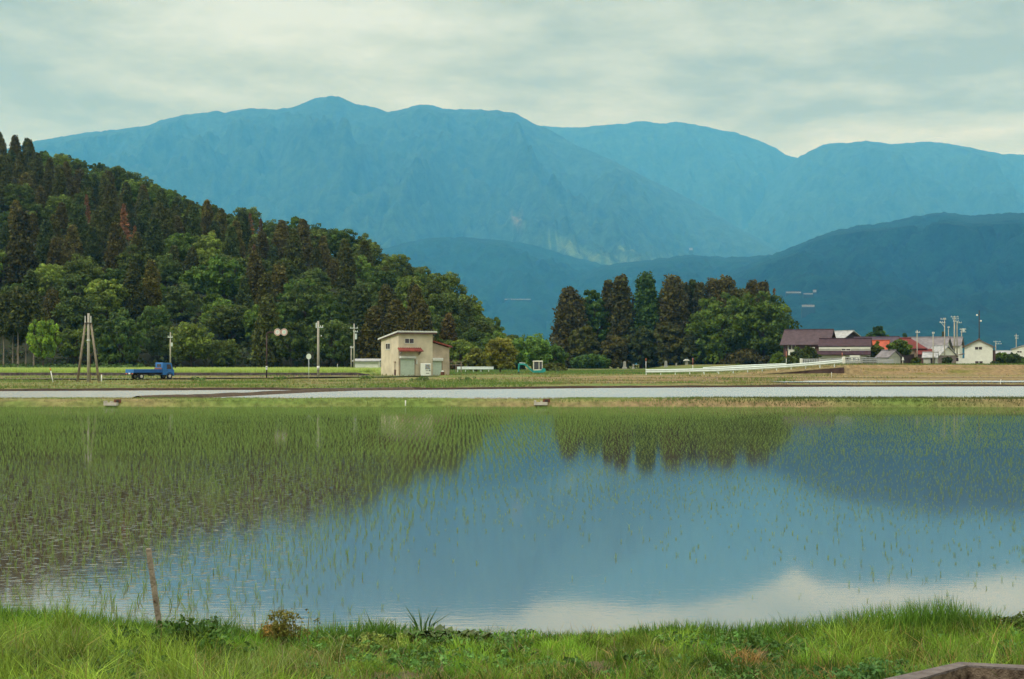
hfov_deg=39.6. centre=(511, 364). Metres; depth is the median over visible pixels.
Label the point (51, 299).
cedar tree
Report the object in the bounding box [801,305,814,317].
warehouse
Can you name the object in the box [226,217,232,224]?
broadleaf tree
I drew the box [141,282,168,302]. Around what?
broadleaf tree
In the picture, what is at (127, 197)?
cedar tree
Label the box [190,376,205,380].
grass clump
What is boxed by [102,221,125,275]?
cedar tree
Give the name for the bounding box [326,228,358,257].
broadleaf tree
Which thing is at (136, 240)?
cedar tree
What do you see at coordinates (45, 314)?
cedar tree
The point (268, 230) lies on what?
broadleaf tree
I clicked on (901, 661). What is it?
leafy weed
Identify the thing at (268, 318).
cedar tree
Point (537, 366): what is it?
excavator
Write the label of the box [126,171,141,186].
broadleaf tree
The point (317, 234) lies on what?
broadleaf tree
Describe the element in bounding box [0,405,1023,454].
rice crop
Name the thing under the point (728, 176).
mountain
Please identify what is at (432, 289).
broadleaf tree
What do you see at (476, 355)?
broadleaf tree
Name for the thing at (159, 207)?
cedar tree
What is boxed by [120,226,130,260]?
cedar tree
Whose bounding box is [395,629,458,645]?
dock plant
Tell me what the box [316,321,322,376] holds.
utility pole
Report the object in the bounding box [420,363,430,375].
vending machine
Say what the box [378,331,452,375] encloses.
roadside building
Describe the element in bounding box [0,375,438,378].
road
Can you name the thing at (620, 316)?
cedar tree
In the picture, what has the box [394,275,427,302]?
broadleaf tree
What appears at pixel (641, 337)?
broadleaf tree
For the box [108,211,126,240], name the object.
cedar tree
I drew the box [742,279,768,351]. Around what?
cedar tree
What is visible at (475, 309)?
broadleaf tree
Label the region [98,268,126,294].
broadleaf tree
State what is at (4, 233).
cedar tree
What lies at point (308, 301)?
broadleaf tree
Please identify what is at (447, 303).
broadleaf tree
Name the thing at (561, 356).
broadleaf tree
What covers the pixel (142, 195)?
cedar tree
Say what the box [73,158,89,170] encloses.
broadleaf tree
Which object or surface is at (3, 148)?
cedar tree
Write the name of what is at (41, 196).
cedar tree
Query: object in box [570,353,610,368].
bush
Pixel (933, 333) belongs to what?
utility pole
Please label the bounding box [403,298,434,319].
broadleaf tree
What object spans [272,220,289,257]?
cedar tree
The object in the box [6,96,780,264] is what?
mountain
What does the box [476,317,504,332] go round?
broadleaf tree
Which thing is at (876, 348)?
broadleaf tree
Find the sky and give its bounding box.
[0,0,1023,157]
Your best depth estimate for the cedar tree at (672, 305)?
435.83 m
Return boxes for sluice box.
[104,399,120,405]
[534,399,549,404]
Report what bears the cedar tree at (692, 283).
on the ground at (973, 372)
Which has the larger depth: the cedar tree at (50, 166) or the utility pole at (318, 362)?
the cedar tree at (50, 166)
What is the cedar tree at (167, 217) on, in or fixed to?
on the wooded hill ground at (146, 357)
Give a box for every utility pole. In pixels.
[76,313,99,381]
[168,332,172,362]
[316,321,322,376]
[350,324,357,367]
[916,330,919,356]
[932,332,934,362]
[940,318,945,359]
[951,316,955,351]
[956,321,961,357]
[976,310,981,340]
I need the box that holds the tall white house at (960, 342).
[950,336,964,357]
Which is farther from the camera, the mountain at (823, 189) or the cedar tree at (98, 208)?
the mountain at (823, 189)
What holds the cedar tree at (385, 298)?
on the wooded hill ground at (146, 357)
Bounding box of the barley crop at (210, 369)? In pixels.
[0,366,380,371]
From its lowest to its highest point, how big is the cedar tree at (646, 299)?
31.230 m
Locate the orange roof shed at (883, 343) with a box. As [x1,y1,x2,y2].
[872,340,889,362]
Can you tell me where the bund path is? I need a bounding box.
[133,387,414,397]
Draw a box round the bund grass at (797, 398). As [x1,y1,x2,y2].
[0,395,1023,406]
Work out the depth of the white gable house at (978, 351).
319.14 m
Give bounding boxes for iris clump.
[364,610,396,629]
[403,605,448,630]
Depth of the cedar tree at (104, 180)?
502.31 m
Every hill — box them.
[380,236,604,340]
[546,254,769,363]
[704,212,1023,357]
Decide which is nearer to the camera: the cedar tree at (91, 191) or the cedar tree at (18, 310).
the cedar tree at (18, 310)
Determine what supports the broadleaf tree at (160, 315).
on the wooded hill ground at (146, 357)
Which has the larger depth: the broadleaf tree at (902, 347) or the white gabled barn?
the white gabled barn
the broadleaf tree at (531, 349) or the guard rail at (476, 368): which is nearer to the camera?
the guard rail at (476, 368)
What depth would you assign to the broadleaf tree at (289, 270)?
379.63 m
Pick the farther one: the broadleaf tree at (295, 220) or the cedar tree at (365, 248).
the broadleaf tree at (295, 220)
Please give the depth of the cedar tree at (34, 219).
414.00 m
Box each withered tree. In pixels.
[84,194,90,222]
[118,204,131,240]
[131,225,136,242]
[248,213,254,233]
[256,218,262,233]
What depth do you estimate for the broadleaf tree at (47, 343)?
283.87 m
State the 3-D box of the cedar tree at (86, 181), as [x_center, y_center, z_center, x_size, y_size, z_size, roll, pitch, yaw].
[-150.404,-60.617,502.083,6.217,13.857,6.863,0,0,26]
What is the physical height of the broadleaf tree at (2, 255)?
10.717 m
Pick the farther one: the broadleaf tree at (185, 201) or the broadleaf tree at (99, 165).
the broadleaf tree at (99, 165)
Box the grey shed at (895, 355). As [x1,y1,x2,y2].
[875,349,901,363]
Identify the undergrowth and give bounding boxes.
[0,189,525,369]
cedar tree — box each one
[0,138,7,155]
[0,155,10,181]
[0,171,14,212]
[0,208,38,285]
[0,223,10,263]
[0,283,11,320]
[0,293,11,365]
[5,285,28,366]
[6,334,24,345]
[7,134,21,156]
[7,199,21,229]
[7,290,21,362]
[9,149,16,165]
[11,159,24,187]
[14,151,27,172]
[16,294,32,366]
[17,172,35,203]
[22,138,28,151]
[22,269,42,306]
[23,139,34,155]
[23,142,32,171]
[24,290,45,365]
[28,152,44,183]
[28,169,38,194]
[29,213,39,242]
[34,185,49,218]
[35,219,54,264]
[38,308,56,343]
[42,157,55,178]
[43,170,53,195]
[43,286,62,334]
[46,234,68,275]
[50,165,69,207]
[55,202,69,234]
[62,161,73,185]
[63,224,84,264]
[66,193,89,243]
[68,180,79,203]
[71,218,85,257]
[80,173,96,203]
[80,189,95,225]
[83,226,103,269]
[84,185,97,208]
[85,210,107,259]
[90,173,98,201]
[95,206,108,244]
[96,173,110,205]
[101,184,118,217]
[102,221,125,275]
[105,170,117,199]
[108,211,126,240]
[117,189,134,215]
[118,181,134,205]
[118,261,145,318]
[119,203,132,235]
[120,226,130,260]
[121,189,135,225]
[129,231,142,265]
[134,190,150,219]
[134,200,152,244]
[135,184,150,213]
[141,217,165,260]
[142,259,165,311]
[152,200,164,219]
[153,188,169,211]
[159,208,176,242]
[167,245,182,283]
[170,196,185,218]
[174,215,184,239]
[183,201,200,232]
[183,246,199,273]
[185,205,205,244]
[200,199,214,235]
[206,230,218,248]
[208,220,222,248]
[215,208,227,241]
[222,224,240,257]
[231,220,246,257]
[235,208,252,252]
[235,276,251,311]
[242,294,254,325]
[245,250,264,303]
[246,235,261,257]
[249,293,283,367]
[255,272,277,304]
[257,230,268,258]
[267,243,279,265]
[271,262,288,302]
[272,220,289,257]
[280,228,307,275]
[297,218,313,264]
[307,246,325,271]
[319,235,330,267]
[326,257,338,287]
[333,246,356,297]
[336,238,349,265]
[349,284,371,348]
[355,306,387,366]
[357,240,375,281]
[376,283,392,321]
[381,265,391,283]
[384,298,410,334]
[390,287,396,299]
[402,263,415,286]
[405,281,416,311]
[405,284,425,330]
[413,300,436,340]
[439,312,457,351]
[458,301,474,332]
[549,286,592,368]
[597,279,613,367]
[605,273,636,368]
[628,271,661,367]
[652,273,690,365]
[681,282,691,323]
[688,279,696,317]
[689,282,707,364]
[705,277,724,364]
[713,274,737,364]
[734,288,743,306]
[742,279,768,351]
[759,280,770,357]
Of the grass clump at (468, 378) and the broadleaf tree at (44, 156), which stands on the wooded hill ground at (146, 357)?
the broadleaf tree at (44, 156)
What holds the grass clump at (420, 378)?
on the ground at (973, 372)
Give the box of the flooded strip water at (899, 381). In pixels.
[774,381,1023,381]
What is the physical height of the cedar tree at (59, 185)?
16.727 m
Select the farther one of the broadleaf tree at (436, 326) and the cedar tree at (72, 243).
the cedar tree at (72, 243)
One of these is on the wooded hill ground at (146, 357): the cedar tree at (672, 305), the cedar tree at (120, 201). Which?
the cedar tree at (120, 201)
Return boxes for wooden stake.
[146,548,162,628]
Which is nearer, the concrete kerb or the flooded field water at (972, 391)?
the concrete kerb
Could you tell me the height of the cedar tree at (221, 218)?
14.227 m
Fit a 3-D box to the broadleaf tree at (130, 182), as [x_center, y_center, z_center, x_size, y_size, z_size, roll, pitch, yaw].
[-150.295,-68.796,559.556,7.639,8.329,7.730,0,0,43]
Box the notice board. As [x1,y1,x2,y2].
[850,355,859,362]
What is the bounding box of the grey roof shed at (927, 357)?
[922,352,938,363]
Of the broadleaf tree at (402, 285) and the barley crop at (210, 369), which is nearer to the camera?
the barley crop at (210, 369)
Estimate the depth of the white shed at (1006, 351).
384.62 m
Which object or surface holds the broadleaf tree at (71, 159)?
on the wooded hill ground at (146, 357)
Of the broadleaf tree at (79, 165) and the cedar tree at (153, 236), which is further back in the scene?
the broadleaf tree at (79, 165)
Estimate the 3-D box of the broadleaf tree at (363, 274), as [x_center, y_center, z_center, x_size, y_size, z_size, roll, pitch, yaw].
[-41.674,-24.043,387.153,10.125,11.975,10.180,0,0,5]
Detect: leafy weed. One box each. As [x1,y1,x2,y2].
[102,614,261,660]
[319,631,408,650]
[782,658,920,678]
[862,655,949,672]
[952,611,1023,631]
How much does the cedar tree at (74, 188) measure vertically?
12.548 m
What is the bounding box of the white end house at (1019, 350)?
[1010,345,1023,356]
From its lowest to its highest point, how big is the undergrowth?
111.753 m
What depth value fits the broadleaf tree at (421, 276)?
406.34 m
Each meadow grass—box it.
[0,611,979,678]
[449,363,739,374]
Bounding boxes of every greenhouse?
[504,299,530,302]
[785,292,801,296]
[803,293,812,297]
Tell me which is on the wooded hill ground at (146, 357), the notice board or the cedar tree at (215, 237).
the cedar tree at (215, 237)
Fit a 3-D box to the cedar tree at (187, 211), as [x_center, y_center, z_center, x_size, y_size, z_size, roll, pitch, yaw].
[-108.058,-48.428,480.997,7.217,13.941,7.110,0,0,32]
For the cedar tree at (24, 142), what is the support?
on the wooded hill ground at (146, 357)
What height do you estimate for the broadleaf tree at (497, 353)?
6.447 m
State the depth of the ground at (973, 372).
137.97 m
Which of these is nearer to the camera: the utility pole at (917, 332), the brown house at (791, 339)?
the utility pole at (917, 332)
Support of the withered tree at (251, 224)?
on the wooded hill ground at (146, 357)
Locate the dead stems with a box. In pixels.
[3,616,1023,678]
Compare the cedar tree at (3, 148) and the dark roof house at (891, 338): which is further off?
the cedar tree at (3, 148)
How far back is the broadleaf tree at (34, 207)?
434.13 m
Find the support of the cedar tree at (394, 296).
on the wooded hill ground at (146, 357)
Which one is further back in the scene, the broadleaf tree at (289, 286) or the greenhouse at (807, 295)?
the greenhouse at (807, 295)
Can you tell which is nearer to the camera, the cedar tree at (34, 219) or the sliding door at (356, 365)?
the sliding door at (356, 365)
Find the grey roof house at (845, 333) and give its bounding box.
[834,330,859,337]
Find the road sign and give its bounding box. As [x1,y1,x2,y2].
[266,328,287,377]
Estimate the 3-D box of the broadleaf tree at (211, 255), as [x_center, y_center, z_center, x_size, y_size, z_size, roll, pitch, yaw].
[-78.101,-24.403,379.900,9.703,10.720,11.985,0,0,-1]
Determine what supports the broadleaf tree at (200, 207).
on the wooded hill ground at (146, 357)
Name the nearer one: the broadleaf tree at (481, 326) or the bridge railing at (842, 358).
the bridge railing at (842, 358)
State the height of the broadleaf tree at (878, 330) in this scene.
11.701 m
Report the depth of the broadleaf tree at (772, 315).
414.95 m
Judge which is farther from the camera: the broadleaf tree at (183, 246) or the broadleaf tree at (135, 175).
the broadleaf tree at (135, 175)
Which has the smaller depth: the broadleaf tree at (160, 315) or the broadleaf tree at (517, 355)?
the broadleaf tree at (517, 355)
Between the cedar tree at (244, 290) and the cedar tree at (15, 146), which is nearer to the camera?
the cedar tree at (244, 290)
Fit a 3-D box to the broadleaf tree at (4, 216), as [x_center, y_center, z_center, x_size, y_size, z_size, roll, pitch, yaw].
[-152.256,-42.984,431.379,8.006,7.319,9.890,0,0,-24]
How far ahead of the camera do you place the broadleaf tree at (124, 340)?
298.28 m
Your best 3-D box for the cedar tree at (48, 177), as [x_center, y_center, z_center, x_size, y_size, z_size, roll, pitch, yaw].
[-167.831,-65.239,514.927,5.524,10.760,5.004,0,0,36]
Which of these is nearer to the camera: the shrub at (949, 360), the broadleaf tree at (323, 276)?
the shrub at (949, 360)
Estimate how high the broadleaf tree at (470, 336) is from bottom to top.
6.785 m
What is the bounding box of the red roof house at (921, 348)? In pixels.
[899,337,932,363]
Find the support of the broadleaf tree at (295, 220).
on the wooded hill ground at (146, 357)
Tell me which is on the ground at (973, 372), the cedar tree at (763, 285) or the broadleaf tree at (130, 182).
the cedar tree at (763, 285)
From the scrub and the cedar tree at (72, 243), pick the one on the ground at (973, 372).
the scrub
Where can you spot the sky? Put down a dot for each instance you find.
(793, 77)
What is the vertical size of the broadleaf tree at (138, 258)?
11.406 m
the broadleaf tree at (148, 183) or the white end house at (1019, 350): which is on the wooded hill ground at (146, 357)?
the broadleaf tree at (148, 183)
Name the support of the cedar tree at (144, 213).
on the wooded hill ground at (146, 357)
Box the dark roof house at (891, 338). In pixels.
[854,336,899,342]
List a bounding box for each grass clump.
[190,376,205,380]
[273,376,287,379]
[360,375,374,378]
[409,375,434,380]
[455,376,476,380]
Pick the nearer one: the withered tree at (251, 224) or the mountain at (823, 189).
the withered tree at (251, 224)
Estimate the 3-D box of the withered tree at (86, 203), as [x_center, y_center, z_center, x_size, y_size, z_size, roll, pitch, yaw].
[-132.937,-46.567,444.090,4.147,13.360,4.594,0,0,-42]
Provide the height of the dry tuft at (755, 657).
0.128 m
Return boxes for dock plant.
[356,632,398,643]
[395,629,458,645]
[407,624,494,644]
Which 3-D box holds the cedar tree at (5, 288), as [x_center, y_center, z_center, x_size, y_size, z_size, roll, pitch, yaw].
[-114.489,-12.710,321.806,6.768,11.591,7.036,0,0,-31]
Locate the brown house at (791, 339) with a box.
[780,329,835,361]
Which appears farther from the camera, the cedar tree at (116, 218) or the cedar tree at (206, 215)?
the cedar tree at (206, 215)
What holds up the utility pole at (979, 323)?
on the ground at (973, 372)
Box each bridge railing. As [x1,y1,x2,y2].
[800,357,844,362]
[846,357,893,363]
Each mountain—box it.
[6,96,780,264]
[542,121,796,228]
[742,140,1023,250]
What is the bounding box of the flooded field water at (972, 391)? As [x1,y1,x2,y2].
[0,386,1023,398]
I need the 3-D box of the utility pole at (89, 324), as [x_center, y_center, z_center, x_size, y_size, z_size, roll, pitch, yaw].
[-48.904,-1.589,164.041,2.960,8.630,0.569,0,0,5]
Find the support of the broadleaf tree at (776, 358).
on the ground at (973, 372)
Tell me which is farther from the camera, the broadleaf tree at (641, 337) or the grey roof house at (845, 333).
the broadleaf tree at (641, 337)
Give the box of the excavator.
[518,361,545,373]
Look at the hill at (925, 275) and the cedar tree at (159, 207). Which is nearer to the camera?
the cedar tree at (159, 207)
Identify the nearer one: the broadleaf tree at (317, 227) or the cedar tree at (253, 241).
the cedar tree at (253, 241)
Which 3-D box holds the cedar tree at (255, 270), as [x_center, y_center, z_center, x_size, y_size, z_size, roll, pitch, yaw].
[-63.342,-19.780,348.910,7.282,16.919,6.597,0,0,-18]
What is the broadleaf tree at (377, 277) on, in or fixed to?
on the wooded hill ground at (146, 357)
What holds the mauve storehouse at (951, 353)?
on the ground at (973, 372)
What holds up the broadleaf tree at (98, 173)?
on the wooded hill ground at (146, 357)
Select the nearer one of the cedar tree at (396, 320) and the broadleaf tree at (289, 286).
the cedar tree at (396, 320)
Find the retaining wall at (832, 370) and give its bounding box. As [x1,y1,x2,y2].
[760,366,843,373]
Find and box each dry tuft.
[719,646,775,664]
[802,662,851,678]
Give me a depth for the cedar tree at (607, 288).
444.85 m
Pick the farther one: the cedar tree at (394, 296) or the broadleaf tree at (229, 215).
the broadleaf tree at (229, 215)
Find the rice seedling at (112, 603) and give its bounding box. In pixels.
[110,588,118,605]
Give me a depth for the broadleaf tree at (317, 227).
483.55 m
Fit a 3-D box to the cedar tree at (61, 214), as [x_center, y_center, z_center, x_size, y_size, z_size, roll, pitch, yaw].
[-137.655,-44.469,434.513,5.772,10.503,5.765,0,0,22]
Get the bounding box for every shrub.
[449,355,464,369]
[543,362,567,370]
[782,355,801,363]
[788,346,821,361]
[910,356,921,363]
[942,356,952,363]
[996,352,1007,363]
[1004,352,1021,363]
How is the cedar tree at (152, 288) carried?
on the wooded hill ground at (146, 357)
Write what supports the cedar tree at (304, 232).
on the wooded hill ground at (146, 357)
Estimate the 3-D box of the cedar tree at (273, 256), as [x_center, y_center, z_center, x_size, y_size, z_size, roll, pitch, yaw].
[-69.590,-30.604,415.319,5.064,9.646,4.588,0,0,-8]
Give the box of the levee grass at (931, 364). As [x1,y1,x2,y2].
[825,363,1023,364]
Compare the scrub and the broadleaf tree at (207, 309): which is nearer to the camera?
the scrub
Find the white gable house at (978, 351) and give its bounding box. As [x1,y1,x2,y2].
[956,338,995,363]
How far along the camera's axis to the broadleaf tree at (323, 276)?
375.22 m
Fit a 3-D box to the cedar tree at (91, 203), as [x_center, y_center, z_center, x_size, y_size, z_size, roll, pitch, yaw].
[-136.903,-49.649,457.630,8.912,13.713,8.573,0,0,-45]
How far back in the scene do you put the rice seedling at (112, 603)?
15.72 m
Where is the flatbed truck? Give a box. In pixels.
[125,363,175,378]
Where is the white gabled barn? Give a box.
[911,336,953,349]
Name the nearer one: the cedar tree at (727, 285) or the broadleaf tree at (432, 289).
the broadleaf tree at (432, 289)
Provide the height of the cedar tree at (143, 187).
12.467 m
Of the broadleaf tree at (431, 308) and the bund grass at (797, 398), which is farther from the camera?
the broadleaf tree at (431, 308)
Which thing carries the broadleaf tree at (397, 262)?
on the wooded hill ground at (146, 357)
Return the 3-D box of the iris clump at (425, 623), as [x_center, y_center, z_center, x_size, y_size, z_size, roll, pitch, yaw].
[-0.781,2.356,12.956,0.470,0.362,0.478,0,0,0]
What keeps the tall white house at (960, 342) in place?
on the ground at (973, 372)
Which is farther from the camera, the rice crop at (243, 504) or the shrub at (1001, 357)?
the shrub at (1001, 357)
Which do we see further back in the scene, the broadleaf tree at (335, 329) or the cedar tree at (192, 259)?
the cedar tree at (192, 259)
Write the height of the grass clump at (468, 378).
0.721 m
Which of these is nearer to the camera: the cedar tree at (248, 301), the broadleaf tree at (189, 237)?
the cedar tree at (248, 301)
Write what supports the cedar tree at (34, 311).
on the ground at (973, 372)
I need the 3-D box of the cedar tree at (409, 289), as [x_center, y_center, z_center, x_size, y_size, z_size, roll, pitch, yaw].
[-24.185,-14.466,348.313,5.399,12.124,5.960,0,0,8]
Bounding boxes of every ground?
[0,188,356,367]
[0,364,1023,406]
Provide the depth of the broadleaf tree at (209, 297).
340.88 m
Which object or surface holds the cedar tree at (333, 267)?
on the wooded hill ground at (146, 357)
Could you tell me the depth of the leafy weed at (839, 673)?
9.74 m
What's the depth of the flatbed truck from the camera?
183.68 m
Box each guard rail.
[457,367,493,371]
[646,359,841,374]
[703,363,786,372]
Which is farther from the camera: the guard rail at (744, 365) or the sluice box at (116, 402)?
the guard rail at (744, 365)
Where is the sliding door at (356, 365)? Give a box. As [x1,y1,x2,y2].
[355,364,364,367]
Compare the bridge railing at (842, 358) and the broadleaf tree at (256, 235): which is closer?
the bridge railing at (842, 358)
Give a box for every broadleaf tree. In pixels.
[0,210,9,228]
[0,249,11,289]
[2,183,35,208]
[10,283,23,289]
[21,202,50,224]
[25,319,61,365]
[34,263,65,295]
[40,152,53,162]
[44,194,72,215]
[50,295,107,340]
[53,153,76,166]
[53,154,72,167]
[53,273,91,300]
[55,328,96,363]
[60,253,103,294]
[72,162,88,173]
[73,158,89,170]
[84,278,130,319]
[86,166,102,173]
[88,172,101,184]
[89,162,108,173]
[94,307,150,364]
[97,166,126,190]
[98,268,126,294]
[114,243,152,280]
[118,182,140,202]
[120,179,139,188]
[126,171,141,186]
[135,176,157,191]
[136,305,172,333]
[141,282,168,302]
[141,325,173,356]
[147,191,155,207]
[152,189,183,209]
[152,253,182,285]
[159,283,204,320]
[162,236,190,260]
[166,232,197,251]
[166,321,214,366]
[167,296,192,310]
[169,195,190,208]
[177,264,206,294]
[181,209,201,223]
[192,231,224,259]
[193,254,245,298]
[195,203,217,217]
[197,249,210,264]
[197,297,238,338]
[199,293,225,311]
[200,253,230,282]
[203,304,251,340]
[207,339,240,366]
[223,256,259,276]
[226,213,234,218]
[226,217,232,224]
[233,206,262,231]
[242,304,283,339]
[247,254,272,277]
[252,233,271,244]
[262,219,276,235]
[262,223,276,243]
[268,320,313,367]
[269,258,300,279]
[275,278,319,321]
[275,301,296,323]
[280,280,328,326]
[286,216,307,232]
[286,269,334,313]
[299,267,331,286]
[305,319,355,366]
[307,294,351,331]
[309,223,326,237]
[309,228,326,249]
[323,229,349,251]
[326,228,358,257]
[326,288,354,322]
[350,233,378,256]
[351,242,387,266]
[351,281,379,301]
[354,254,376,283]
[365,270,399,292]
[370,294,377,305]
[376,254,410,277]
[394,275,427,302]
[402,266,430,277]
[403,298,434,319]
[414,272,430,283]
[422,281,448,301]
[423,271,467,297]
[427,293,462,322]
[430,314,464,338]
[436,338,455,351]
[444,339,476,365]
[456,294,482,316]
[462,327,487,343]
[463,320,494,340]
[463,347,486,370]
[473,316,497,333]
[475,335,507,363]
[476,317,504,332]
[479,330,507,345]
[483,336,519,371]
[512,333,552,368]
[512,340,524,366]
[544,343,569,364]
[567,325,600,362]
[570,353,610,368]
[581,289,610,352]
[599,335,631,368]
[623,326,658,368]
[653,322,683,365]
[678,331,705,364]
[684,292,753,364]
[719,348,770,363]
[732,291,801,356]
[767,352,783,363]
[866,325,888,335]
[871,341,884,362]
[886,339,912,355]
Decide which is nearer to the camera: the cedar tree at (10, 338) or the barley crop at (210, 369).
the barley crop at (210, 369)
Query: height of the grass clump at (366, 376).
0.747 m
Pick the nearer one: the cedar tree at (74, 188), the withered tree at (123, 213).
the withered tree at (123, 213)
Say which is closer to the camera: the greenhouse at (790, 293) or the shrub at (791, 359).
the shrub at (791, 359)
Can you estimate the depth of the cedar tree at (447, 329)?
304.15 m
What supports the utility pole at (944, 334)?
on the ground at (973, 372)
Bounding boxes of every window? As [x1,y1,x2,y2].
[405,338,413,343]
[788,345,795,349]
[974,346,982,349]
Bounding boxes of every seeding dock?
[258,621,280,641]
[264,606,321,649]
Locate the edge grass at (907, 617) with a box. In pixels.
[0,590,1021,646]
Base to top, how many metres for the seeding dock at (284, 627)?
0.410 m
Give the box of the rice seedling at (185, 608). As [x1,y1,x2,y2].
[180,596,190,614]
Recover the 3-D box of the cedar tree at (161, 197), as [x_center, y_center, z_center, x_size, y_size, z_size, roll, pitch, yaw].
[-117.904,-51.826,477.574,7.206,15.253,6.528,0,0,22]
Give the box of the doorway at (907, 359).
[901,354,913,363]
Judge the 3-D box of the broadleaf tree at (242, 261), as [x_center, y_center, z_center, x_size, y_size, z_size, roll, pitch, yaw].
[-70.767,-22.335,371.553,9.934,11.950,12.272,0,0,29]
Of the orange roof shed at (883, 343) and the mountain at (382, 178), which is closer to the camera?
the orange roof shed at (883, 343)
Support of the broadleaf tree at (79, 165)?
on the wooded hill ground at (146, 357)
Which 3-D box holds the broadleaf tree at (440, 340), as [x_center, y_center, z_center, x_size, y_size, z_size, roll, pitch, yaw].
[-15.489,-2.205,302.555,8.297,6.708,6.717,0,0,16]
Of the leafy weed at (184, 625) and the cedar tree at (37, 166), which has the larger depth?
the cedar tree at (37, 166)
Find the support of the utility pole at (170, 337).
on the ground at (973, 372)
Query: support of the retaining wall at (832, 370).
on the ground at (973, 372)
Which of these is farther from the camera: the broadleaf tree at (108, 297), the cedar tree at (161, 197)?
the cedar tree at (161, 197)
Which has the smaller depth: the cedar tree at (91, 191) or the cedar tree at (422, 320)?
the cedar tree at (422, 320)
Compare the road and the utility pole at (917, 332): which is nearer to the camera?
the road
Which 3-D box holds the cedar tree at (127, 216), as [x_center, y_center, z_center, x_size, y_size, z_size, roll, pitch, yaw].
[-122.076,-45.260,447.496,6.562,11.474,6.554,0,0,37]
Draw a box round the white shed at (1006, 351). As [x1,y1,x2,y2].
[996,350,1011,353]
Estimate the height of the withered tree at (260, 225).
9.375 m
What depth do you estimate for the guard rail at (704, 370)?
191.17 m
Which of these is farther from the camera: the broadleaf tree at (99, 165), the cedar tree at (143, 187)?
the broadleaf tree at (99, 165)
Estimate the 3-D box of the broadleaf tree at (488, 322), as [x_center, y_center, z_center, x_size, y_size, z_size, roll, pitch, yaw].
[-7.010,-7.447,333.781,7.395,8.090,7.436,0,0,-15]
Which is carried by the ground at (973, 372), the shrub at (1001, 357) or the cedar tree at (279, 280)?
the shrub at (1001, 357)
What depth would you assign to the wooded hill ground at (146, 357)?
307.03 m
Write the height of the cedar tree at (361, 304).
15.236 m
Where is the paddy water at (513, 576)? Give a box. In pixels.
[0,407,1023,636]
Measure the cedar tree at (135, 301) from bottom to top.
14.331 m
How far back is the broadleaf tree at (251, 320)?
311.67 m
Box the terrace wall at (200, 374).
[0,372,369,375]
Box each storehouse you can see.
[352,359,380,367]
[931,345,958,363]
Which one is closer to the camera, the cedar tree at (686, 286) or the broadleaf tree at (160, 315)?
the broadleaf tree at (160, 315)
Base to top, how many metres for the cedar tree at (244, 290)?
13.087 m
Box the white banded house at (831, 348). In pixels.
[817,338,872,363]
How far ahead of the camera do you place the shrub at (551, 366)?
261.12 m
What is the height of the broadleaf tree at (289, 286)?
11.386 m
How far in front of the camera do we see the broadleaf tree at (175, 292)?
332.94 m
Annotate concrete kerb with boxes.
[885,662,1023,678]
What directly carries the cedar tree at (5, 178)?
on the wooded hill ground at (146, 357)
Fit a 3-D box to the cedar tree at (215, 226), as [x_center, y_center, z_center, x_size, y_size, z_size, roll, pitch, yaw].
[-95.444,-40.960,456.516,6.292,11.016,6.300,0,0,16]
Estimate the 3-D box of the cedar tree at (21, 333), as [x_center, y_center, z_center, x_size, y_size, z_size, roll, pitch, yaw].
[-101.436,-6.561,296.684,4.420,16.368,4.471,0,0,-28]
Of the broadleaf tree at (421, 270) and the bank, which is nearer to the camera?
the bank
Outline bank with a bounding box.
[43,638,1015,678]
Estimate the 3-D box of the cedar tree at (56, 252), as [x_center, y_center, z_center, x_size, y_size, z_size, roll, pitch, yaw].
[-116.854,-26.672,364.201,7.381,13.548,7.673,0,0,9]
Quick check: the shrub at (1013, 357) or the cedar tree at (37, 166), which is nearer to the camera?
the shrub at (1013, 357)
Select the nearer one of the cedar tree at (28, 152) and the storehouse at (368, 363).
the storehouse at (368, 363)
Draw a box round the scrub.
[0,362,144,367]
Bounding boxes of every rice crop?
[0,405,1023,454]
[0,451,1023,635]
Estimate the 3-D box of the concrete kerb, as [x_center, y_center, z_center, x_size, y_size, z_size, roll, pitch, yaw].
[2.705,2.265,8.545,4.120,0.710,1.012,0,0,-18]
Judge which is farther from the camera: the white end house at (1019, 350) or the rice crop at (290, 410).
the white end house at (1019, 350)
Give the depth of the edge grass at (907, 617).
12.89 m
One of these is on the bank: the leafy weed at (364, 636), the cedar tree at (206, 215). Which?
the leafy weed at (364, 636)
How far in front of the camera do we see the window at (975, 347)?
319.05 m
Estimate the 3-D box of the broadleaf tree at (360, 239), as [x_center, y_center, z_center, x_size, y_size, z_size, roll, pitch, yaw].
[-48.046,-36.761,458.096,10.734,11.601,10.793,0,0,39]
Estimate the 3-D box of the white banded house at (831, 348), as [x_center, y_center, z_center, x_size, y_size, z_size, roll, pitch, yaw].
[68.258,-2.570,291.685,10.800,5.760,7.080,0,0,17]
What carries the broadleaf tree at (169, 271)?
on the wooded hill ground at (146, 357)
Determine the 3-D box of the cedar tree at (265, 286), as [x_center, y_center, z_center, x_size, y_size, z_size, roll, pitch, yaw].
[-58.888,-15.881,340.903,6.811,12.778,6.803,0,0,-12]

